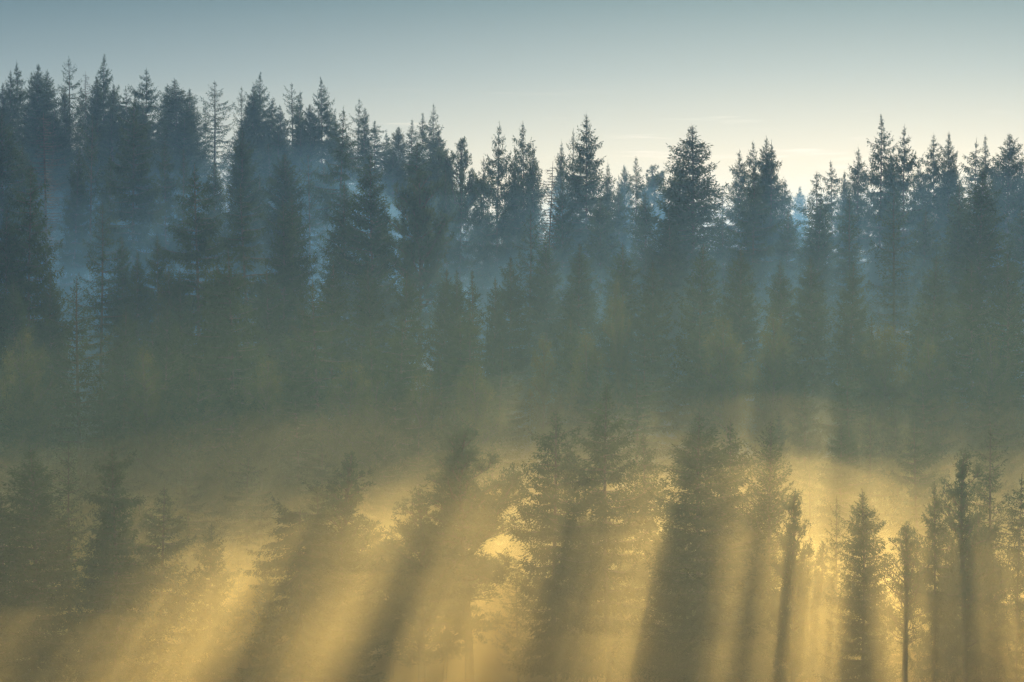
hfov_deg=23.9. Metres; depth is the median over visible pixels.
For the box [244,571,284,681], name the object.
spruce tree
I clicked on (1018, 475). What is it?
spruce tree
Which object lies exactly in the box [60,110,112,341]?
spruce tree
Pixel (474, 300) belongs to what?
spruce tree
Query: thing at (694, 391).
spruce tree
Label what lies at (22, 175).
spruce tree
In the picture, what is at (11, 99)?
spruce tree
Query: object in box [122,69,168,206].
spruce tree
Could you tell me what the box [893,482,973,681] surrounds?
spruce tree
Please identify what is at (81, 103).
spruce tree
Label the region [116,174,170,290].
spruce tree
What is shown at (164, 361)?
spruce tree
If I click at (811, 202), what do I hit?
spruce tree
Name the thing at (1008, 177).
spruce tree
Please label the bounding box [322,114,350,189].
spruce tree
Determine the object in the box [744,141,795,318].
spruce tree
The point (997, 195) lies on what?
spruce tree
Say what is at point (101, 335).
spruce tree
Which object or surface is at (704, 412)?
spruce tree
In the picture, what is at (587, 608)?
spruce tree
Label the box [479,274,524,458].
spruce tree
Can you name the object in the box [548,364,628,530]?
spruce tree
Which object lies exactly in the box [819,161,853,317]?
spruce tree
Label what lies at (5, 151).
spruce tree
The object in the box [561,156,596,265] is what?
spruce tree
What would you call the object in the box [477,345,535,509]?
spruce tree
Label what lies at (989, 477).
spruce tree
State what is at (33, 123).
spruce tree
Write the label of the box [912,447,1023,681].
pine tree
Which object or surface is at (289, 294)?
spruce tree
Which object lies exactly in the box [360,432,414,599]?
spruce tree
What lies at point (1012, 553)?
spruce tree
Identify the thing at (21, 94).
spruce tree
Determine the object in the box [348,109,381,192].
spruce tree
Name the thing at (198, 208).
spruce tree
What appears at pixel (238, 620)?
spruce tree
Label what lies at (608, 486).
spruce tree
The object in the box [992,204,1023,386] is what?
spruce tree
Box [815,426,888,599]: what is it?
spruce tree
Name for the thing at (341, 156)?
spruce tree
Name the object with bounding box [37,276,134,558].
spruce tree
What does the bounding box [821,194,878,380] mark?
spruce tree
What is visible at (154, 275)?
spruce tree
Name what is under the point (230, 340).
spruce tree
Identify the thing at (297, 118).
spruce tree
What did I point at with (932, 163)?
spruce tree
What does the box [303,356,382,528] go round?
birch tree
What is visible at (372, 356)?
spruce tree
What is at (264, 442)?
birch tree
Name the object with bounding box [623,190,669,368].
spruce tree
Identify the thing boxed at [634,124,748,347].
spruce tree
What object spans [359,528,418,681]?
pine tree
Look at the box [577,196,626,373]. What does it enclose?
spruce tree
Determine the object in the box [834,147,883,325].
spruce tree
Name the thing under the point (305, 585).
spruce tree
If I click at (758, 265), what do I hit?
spruce tree
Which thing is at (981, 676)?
spruce tree
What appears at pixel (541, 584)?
spruce tree
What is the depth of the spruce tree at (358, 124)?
429.84 m
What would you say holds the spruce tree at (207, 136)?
on the ground
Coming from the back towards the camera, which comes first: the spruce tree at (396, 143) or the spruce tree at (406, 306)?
the spruce tree at (396, 143)
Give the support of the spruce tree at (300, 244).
on the ground
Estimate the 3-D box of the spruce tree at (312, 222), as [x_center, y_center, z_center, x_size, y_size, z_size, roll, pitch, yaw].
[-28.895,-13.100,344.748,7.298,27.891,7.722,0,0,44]
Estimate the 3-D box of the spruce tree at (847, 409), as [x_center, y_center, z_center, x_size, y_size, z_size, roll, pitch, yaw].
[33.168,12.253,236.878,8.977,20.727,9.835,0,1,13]
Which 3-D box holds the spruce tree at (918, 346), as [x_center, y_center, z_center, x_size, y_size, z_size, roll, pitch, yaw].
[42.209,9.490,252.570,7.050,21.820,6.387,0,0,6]
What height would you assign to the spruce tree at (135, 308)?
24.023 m
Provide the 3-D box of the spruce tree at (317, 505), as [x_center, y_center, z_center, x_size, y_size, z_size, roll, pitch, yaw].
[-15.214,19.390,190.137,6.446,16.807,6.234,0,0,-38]
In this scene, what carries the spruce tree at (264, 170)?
on the ground
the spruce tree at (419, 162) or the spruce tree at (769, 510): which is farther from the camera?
the spruce tree at (419, 162)
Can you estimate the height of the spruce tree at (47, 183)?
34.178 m
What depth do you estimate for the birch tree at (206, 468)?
235.80 m
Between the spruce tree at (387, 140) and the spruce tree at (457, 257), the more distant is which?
the spruce tree at (387, 140)
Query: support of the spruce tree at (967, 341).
on the ground
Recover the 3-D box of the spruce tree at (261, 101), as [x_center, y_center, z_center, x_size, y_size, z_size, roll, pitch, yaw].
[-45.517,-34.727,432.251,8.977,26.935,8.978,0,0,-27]
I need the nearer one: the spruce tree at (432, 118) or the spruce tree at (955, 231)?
the spruce tree at (955, 231)
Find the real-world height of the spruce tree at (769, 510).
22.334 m
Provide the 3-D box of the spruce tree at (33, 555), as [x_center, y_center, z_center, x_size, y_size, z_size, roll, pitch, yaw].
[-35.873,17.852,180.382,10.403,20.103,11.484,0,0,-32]
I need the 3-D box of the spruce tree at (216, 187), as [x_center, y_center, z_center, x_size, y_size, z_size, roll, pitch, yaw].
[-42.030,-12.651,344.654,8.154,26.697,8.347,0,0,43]
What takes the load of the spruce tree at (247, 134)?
on the ground
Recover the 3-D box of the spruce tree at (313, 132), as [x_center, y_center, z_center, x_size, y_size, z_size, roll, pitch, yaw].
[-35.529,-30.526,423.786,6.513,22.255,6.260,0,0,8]
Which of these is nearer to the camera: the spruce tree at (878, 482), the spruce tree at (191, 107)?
the spruce tree at (878, 482)
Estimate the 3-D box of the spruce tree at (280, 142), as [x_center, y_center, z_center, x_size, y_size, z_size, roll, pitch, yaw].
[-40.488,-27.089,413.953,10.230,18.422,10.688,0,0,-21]
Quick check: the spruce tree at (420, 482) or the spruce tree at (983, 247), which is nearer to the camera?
the spruce tree at (420, 482)
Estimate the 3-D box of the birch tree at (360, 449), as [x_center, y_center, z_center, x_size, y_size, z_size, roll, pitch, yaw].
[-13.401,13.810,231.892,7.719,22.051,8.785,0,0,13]
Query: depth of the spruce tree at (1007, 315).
264.59 m
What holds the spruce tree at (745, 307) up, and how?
on the ground
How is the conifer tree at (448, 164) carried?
on the ground
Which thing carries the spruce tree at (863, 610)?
on the ground
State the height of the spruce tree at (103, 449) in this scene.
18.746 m
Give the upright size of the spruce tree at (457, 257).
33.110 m
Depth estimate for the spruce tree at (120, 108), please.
425.24 m
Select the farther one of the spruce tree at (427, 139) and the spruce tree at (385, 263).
the spruce tree at (427, 139)
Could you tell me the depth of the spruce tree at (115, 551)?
175.60 m
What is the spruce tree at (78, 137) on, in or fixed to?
on the ground
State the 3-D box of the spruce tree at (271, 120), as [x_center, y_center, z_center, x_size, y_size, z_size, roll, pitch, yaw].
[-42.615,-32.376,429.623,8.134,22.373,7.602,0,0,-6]
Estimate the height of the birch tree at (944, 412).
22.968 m
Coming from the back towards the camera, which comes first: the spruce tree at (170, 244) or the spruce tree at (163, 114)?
the spruce tree at (163, 114)
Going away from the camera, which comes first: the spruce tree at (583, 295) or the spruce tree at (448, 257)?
the spruce tree at (583, 295)
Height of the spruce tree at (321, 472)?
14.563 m
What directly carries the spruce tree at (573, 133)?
on the ground
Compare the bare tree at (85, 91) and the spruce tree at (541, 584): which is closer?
the spruce tree at (541, 584)
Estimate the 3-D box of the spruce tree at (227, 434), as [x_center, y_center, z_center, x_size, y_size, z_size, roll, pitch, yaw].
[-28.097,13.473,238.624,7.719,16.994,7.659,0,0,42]
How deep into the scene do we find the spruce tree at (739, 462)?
187.54 m
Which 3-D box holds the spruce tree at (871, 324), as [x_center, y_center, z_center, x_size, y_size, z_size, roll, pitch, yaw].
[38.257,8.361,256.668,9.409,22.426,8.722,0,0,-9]
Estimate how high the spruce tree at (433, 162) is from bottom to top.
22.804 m
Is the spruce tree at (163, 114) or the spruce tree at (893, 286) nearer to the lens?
the spruce tree at (893, 286)
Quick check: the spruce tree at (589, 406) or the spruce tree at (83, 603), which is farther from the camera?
the spruce tree at (589, 406)
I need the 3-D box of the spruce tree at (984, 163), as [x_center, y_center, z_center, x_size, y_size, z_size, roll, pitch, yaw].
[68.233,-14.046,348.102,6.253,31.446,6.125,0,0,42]
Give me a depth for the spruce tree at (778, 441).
221.85 m
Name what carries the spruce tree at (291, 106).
on the ground
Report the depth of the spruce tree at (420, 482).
225.44 m
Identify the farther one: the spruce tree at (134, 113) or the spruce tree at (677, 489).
the spruce tree at (134, 113)
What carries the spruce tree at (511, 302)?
on the ground
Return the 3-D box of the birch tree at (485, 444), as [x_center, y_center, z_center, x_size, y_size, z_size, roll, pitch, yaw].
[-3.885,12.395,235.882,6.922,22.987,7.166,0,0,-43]
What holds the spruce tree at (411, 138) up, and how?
on the ground
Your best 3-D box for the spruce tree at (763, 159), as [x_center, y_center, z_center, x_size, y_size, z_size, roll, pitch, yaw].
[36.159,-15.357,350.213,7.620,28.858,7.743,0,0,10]
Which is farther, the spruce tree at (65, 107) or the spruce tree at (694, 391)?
the spruce tree at (65, 107)
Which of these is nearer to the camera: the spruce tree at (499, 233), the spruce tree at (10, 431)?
the spruce tree at (10, 431)
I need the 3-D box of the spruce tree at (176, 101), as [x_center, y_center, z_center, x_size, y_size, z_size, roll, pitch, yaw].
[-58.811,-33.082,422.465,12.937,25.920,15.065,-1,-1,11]
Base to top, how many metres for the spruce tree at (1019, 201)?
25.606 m
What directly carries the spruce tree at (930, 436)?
on the ground
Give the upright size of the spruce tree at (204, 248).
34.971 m
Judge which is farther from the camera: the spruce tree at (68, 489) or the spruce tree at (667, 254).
the spruce tree at (667, 254)
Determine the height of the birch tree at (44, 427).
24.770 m
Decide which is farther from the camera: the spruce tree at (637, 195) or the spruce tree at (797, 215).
the spruce tree at (797, 215)
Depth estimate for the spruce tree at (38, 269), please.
264.36 m
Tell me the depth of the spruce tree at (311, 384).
239.41 m
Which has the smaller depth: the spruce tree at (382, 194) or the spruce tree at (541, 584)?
the spruce tree at (541, 584)
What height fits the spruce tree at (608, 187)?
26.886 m
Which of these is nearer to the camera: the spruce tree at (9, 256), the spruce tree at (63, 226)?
the spruce tree at (9, 256)
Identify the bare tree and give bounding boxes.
[76,71,90,178]
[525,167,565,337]
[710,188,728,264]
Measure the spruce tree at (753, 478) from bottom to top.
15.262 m
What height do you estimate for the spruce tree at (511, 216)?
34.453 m
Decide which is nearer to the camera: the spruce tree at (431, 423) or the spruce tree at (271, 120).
the spruce tree at (431, 423)
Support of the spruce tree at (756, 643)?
on the ground
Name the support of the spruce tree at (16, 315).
on the ground
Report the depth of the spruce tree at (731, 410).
249.70 m
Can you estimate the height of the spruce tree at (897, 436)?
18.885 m
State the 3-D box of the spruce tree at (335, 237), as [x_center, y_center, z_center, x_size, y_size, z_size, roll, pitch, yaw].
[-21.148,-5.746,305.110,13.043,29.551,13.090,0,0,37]
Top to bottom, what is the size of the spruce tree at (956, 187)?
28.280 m
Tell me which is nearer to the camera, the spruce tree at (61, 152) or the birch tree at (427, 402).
the birch tree at (427, 402)
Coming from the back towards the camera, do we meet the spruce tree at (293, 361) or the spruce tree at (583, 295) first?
the spruce tree at (583, 295)
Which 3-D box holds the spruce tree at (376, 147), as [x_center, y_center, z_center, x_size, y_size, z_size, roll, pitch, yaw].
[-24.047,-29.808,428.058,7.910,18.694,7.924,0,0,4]
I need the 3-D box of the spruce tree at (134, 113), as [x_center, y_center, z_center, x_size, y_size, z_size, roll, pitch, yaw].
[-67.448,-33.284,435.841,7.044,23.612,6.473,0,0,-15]
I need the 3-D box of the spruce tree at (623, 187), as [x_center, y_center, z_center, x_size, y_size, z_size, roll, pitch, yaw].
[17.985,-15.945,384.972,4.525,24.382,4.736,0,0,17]
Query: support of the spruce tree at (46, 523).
on the ground
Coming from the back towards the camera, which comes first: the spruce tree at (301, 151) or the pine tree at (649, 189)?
the spruce tree at (301, 151)
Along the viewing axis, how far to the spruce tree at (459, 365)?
250.05 m
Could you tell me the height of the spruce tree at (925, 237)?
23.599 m
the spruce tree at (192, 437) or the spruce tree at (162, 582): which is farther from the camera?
the spruce tree at (192, 437)
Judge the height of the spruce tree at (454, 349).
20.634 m
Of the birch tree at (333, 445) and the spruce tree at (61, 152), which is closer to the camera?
the birch tree at (333, 445)
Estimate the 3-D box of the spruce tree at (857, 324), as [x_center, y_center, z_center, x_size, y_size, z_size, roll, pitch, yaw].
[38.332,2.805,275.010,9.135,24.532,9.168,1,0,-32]
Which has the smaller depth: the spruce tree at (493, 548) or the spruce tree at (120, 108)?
the spruce tree at (493, 548)
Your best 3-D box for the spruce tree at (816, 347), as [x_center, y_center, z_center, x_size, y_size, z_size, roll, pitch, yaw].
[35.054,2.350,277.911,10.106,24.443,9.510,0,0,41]
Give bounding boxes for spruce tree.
[0,83,15,213]
[0,109,53,346]
[0,162,90,457]
[0,204,39,447]
[0,278,48,501]
[0,337,82,495]
[0,371,71,564]
[0,446,94,681]
[0,489,64,681]
[1,72,25,185]
[5,61,28,180]
[8,144,54,321]
[10,474,74,607]
[16,63,66,217]
[17,109,84,227]
[18,72,34,178]
[18,186,65,302]
[25,70,67,167]
[26,441,98,679]
[27,112,68,286]
[30,269,85,489]
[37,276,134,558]
[42,181,100,283]
[47,146,97,345]
[51,56,88,175]
[51,85,81,223]
[58,523,145,681]
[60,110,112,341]
[62,443,178,681]
[64,387,138,557]
[65,202,133,417]
[72,87,86,210]
[76,75,114,218]
[77,54,130,204]
[81,340,131,490]
[82,102,169,339]
[82,151,131,334]
[82,455,158,576]
[87,114,135,229]
[89,305,155,518]
[95,232,134,387]
[103,83,126,179]
[103,485,228,681]
[108,86,141,193]
[112,489,170,663]
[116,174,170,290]
[121,250,164,421]
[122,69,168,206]
[124,108,160,201]
[126,96,142,161]
[132,306,190,521]
[137,234,171,369]
[143,361,224,564]
[144,141,192,306]
[146,79,208,217]
[151,164,253,390]
[152,85,177,183]
[153,467,231,619]
[158,117,212,225]
[166,244,295,550]
[169,88,212,207]
[170,523,247,681]
[173,150,203,324]
[176,187,236,276]
[187,161,233,333]
[196,81,234,203]
[197,395,272,556]
[199,106,217,174]
[203,183,288,386]
[210,130,269,340]
[210,457,284,615]
[220,562,254,669]
[221,119,264,211]
[225,87,246,188]
[229,86,271,178]
[235,496,370,681]
[237,174,274,326]
[238,72,276,152]
[238,197,315,427]
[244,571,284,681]
[247,142,291,272]
[247,152,319,329]
[250,130,305,218]
[257,344,326,513]
[257,392,334,551]
[259,96,278,172]
[267,191,330,388]
[268,106,292,178]
[271,548,361,681]
[272,278,369,521]
[276,483,339,656]
[281,83,312,167]
[282,124,321,229]
[285,446,366,583]
[287,93,309,169]
[291,518,395,681]
[296,105,325,219]
[299,152,328,326]
[300,165,341,292]
[306,108,369,316]
[308,178,391,384]
[310,78,342,199]
[320,349,386,497]
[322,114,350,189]
[325,153,426,383]
[331,135,366,230]
[339,325,390,502]
[340,98,366,189]
[347,207,401,343]
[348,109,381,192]
[355,179,401,299]
[355,363,433,550]
[360,121,391,199]
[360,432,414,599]
[377,152,410,234]
[378,131,392,184]
[380,272,441,421]
[382,427,440,557]
[383,127,410,218]
[383,140,438,349]
[397,453,439,555]
[399,121,422,179]
[399,151,437,238]
[399,385,452,510]
[410,113,429,183]
[410,119,437,178]
[417,354,461,487]
[417,408,496,616]
[420,105,443,196]
[420,131,456,222]
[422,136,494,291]
[423,270,465,416]
[425,167,471,370]
[431,315,493,427]
[433,271,476,418]
[438,303,507,483]
[441,168,478,356]
[458,267,488,379]
[462,156,504,367]
[466,121,522,359]
[472,394,539,552]
[474,439,529,619]
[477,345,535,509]
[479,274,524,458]
[481,258,538,438]
[490,124,546,347]
[490,561,542,681]
[495,211,568,380]
[498,147,526,354]
[500,409,623,681]
[507,145,551,352]
[513,236,574,422]
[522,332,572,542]
[533,384,672,681]
[533,509,625,681]
[535,178,582,356]
[537,315,592,512]
[542,438,593,592]
[544,114,618,336]
[546,143,570,303]
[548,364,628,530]
[549,241,611,416]
[554,129,588,286]
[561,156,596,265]
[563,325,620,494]
[565,459,648,602]
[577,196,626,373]
[590,243,650,424]
[596,162,625,309]
[597,182,640,301]
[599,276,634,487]
[600,539,662,681]
[601,430,690,681]
[606,374,682,580]
[611,338,681,492]
[616,166,634,266]
[616,260,689,447]
[620,158,652,314]
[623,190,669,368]
[630,410,779,681]
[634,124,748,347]
[639,208,698,377]
[645,490,695,681]
[650,317,741,501]
[651,243,744,453]
[658,159,702,321]
[663,449,711,593]
[666,392,722,503]
[676,420,785,681]
[680,488,771,681]
[684,215,756,357]
[713,246,765,459]
[714,513,790,681]
[717,163,783,361]
[721,150,752,292]
[730,422,803,679]
[734,142,772,309]
[734,446,777,581]
[739,337,831,509]
[742,263,814,457]
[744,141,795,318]
[748,137,781,325]
[748,411,803,588]
[754,209,811,363]
[774,541,845,681]
[775,384,831,568]
[776,179,803,305]
[786,195,852,385]
[787,187,810,268]
[787,452,833,578]
[788,256,844,455]
[789,172,855,324]
[800,420,878,615]
[809,499,862,680]
[811,260,874,457]
[811,360,893,542]
[811,488,902,681]
[815,420,870,568]
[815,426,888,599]
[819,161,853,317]
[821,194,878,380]
[832,314,906,508]
[833,172,858,324]
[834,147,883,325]
[847,115,910,336]
[855,392,904,573]
[859,181,925,402]
[865,583,916,681]
[868,420,959,638]
[869,124,935,339]
[871,399,918,576]
[873,151,908,331]
[885,330,949,511]
[887,376,960,527]
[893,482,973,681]
[896,211,948,372]
[903,423,963,587]
[904,163,933,322]
[905,134,960,278]
[915,181,989,394]
[922,168,1023,420]
[924,591,960,681]
[927,134,962,281]
[930,261,1003,490]
[937,157,964,273]
[945,513,1023,681]
[953,423,1023,679]
[957,377,1023,555]
[959,141,1001,229]
[959,432,1009,570]
[960,347,1023,509]
[970,136,1000,309]
[974,251,1023,491]
[975,472,1023,681]
[976,134,1023,326]
[990,163,1004,258]
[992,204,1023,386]
[1003,534,1023,681]
[1005,171,1023,264]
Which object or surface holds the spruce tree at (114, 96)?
on the ground
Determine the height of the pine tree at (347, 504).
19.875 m
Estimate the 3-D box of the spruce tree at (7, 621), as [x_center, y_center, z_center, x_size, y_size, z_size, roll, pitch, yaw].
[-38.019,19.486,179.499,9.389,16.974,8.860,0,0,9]
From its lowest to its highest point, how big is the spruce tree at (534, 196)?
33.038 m
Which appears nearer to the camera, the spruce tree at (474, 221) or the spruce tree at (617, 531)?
the spruce tree at (617, 531)
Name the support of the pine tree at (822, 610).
on the ground
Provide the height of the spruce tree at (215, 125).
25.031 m
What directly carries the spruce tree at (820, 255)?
on the ground
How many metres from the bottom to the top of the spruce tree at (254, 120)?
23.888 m
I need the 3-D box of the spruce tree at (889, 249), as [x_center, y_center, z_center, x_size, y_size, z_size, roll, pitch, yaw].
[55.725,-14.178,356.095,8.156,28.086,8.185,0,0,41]
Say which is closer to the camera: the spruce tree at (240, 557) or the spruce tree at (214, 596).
the spruce tree at (214, 596)
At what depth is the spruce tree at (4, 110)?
424.93 m
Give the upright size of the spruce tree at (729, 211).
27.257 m
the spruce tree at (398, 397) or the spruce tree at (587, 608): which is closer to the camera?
the spruce tree at (587, 608)
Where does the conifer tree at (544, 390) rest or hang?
on the ground
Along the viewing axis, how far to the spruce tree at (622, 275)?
284.44 m
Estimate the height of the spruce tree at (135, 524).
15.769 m
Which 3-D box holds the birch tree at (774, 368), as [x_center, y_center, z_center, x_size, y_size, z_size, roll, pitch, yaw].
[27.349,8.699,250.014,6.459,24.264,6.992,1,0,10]
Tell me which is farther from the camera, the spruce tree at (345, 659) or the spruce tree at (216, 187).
the spruce tree at (216, 187)
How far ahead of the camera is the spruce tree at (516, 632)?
189.88 m
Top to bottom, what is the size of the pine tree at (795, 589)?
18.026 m
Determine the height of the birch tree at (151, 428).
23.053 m
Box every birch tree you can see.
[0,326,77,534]
[116,344,179,544]
[148,363,240,568]
[214,353,299,557]
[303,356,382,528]
[326,371,405,559]
[386,364,449,511]
[440,357,512,556]
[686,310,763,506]
[748,308,805,497]
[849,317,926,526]
[902,335,977,496]
[957,327,1023,530]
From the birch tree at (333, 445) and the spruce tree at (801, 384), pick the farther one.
the spruce tree at (801, 384)
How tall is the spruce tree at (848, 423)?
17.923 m
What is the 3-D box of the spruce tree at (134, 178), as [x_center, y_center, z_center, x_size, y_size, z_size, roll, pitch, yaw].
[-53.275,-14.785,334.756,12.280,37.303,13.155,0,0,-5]
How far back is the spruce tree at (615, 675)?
195.49 m
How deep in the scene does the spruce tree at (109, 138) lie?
417.12 m
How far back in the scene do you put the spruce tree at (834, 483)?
213.54 m
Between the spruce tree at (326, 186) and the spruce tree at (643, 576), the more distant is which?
the spruce tree at (326, 186)
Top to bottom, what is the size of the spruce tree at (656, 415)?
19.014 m
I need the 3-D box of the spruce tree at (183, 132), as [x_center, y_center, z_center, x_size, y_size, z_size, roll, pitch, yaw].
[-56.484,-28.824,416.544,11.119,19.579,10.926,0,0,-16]
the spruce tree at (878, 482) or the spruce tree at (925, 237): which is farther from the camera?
the spruce tree at (925, 237)
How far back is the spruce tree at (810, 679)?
183.54 m
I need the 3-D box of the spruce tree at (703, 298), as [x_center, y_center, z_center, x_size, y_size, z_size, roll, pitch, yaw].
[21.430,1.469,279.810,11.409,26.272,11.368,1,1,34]
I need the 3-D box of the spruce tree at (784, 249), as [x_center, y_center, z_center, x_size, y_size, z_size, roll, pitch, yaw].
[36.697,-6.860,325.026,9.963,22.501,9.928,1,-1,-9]
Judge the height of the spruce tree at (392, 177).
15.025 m
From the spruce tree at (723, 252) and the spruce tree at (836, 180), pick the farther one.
the spruce tree at (836, 180)
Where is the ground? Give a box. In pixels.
[5,217,1023,681]
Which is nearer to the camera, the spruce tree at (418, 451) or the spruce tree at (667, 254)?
the spruce tree at (418, 451)
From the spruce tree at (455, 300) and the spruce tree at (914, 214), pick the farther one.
the spruce tree at (914, 214)
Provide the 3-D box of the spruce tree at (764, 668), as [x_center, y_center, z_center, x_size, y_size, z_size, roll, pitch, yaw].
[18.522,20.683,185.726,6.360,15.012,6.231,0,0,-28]
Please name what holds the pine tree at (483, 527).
on the ground
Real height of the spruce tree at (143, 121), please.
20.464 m
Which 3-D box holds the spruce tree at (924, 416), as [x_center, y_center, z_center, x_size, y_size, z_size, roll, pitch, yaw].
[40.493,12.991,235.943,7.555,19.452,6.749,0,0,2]
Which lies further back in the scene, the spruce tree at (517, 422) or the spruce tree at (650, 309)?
the spruce tree at (650, 309)
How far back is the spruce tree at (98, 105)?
423.08 m
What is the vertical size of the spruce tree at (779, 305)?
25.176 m
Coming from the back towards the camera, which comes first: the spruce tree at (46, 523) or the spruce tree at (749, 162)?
the spruce tree at (749, 162)
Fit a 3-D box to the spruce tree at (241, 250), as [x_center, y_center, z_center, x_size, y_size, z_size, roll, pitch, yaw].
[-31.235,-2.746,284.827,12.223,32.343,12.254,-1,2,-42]
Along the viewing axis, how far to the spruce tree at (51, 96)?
427.07 m
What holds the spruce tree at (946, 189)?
on the ground
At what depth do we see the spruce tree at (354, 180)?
419.82 m
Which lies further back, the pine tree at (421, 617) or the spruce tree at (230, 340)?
the spruce tree at (230, 340)
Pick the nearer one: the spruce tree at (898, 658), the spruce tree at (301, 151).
the spruce tree at (898, 658)
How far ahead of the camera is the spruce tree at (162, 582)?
183.31 m
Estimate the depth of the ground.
217.07 m
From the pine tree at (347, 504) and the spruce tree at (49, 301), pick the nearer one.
the pine tree at (347, 504)
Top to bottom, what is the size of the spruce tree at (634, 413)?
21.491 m
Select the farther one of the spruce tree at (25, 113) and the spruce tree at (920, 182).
the spruce tree at (25, 113)
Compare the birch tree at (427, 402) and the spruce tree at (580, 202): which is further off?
the spruce tree at (580, 202)
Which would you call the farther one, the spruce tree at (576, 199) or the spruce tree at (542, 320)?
the spruce tree at (576, 199)
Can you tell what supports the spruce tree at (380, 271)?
on the ground
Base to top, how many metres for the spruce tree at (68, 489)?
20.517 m
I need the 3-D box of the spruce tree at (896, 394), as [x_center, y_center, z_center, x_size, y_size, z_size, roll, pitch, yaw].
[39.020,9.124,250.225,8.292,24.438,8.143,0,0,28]
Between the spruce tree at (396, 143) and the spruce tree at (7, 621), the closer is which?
the spruce tree at (7, 621)
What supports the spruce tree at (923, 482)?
on the ground
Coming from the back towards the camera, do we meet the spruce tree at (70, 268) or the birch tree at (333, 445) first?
the spruce tree at (70, 268)
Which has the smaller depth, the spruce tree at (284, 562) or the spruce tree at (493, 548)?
the spruce tree at (284, 562)
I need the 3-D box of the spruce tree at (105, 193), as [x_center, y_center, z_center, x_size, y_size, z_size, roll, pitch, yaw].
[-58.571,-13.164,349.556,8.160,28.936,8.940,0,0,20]
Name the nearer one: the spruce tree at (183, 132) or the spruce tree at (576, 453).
the spruce tree at (576, 453)
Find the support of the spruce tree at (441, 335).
on the ground
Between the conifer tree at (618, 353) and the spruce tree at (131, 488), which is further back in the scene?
the conifer tree at (618, 353)
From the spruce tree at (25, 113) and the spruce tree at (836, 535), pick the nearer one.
the spruce tree at (836, 535)
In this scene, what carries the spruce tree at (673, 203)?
on the ground
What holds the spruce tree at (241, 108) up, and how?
on the ground
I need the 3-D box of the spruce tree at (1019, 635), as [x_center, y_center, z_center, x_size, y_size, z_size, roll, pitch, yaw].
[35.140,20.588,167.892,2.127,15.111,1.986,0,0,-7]
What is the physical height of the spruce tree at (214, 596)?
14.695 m
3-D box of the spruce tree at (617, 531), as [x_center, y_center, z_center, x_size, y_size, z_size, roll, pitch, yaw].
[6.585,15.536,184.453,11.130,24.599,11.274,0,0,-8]
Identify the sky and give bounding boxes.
[0,0,1023,290]
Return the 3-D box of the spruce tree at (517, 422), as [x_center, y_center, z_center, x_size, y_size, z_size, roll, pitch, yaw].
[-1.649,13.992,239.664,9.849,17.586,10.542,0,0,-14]
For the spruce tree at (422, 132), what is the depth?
433.66 m
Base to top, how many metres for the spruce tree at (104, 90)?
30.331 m
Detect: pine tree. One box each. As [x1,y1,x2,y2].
[287,450,437,679]
[355,484,510,681]
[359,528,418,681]
[378,168,462,394]
[380,427,535,681]
[413,510,483,681]
[637,165,672,251]
[757,488,829,681]
[796,541,852,681]
[872,520,942,681]
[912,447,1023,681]
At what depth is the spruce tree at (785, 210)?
351.93 m
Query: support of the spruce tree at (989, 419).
on the ground
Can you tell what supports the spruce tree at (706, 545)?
on the ground
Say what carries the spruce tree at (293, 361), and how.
on the ground
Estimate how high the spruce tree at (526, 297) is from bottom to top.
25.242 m
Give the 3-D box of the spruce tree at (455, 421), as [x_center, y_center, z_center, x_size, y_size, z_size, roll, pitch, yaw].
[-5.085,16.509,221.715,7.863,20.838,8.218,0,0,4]
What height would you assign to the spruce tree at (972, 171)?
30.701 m
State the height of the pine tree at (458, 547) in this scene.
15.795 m
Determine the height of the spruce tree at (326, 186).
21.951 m
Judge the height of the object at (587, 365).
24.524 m
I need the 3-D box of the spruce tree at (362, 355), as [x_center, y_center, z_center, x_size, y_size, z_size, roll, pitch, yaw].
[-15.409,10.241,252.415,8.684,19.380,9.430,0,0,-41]
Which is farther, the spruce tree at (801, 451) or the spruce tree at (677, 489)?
the spruce tree at (801, 451)
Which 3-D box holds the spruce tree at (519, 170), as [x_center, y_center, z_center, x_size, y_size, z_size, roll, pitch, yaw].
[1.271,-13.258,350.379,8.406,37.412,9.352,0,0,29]
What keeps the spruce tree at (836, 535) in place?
on the ground
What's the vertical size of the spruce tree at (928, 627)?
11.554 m
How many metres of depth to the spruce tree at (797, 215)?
399.29 m
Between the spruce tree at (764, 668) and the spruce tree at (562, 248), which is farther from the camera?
the spruce tree at (562, 248)
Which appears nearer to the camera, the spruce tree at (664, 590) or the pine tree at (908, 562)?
the pine tree at (908, 562)
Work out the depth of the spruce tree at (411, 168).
344.56 m
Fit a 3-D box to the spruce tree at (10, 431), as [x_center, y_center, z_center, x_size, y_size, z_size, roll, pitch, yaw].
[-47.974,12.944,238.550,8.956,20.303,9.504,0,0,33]
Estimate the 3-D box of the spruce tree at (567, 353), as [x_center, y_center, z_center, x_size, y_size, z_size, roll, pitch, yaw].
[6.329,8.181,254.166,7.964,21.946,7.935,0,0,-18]
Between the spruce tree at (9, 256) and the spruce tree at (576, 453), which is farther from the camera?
the spruce tree at (9, 256)
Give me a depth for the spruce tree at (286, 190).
328.77 m
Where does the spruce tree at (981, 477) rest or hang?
on the ground
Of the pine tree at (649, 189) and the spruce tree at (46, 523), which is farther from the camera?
the pine tree at (649, 189)
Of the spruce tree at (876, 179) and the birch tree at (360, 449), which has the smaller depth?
the birch tree at (360, 449)
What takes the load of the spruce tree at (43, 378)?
on the ground
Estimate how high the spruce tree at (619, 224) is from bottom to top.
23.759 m
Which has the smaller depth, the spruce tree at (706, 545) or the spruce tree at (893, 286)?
the spruce tree at (706, 545)
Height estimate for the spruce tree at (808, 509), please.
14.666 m
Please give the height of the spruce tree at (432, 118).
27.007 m

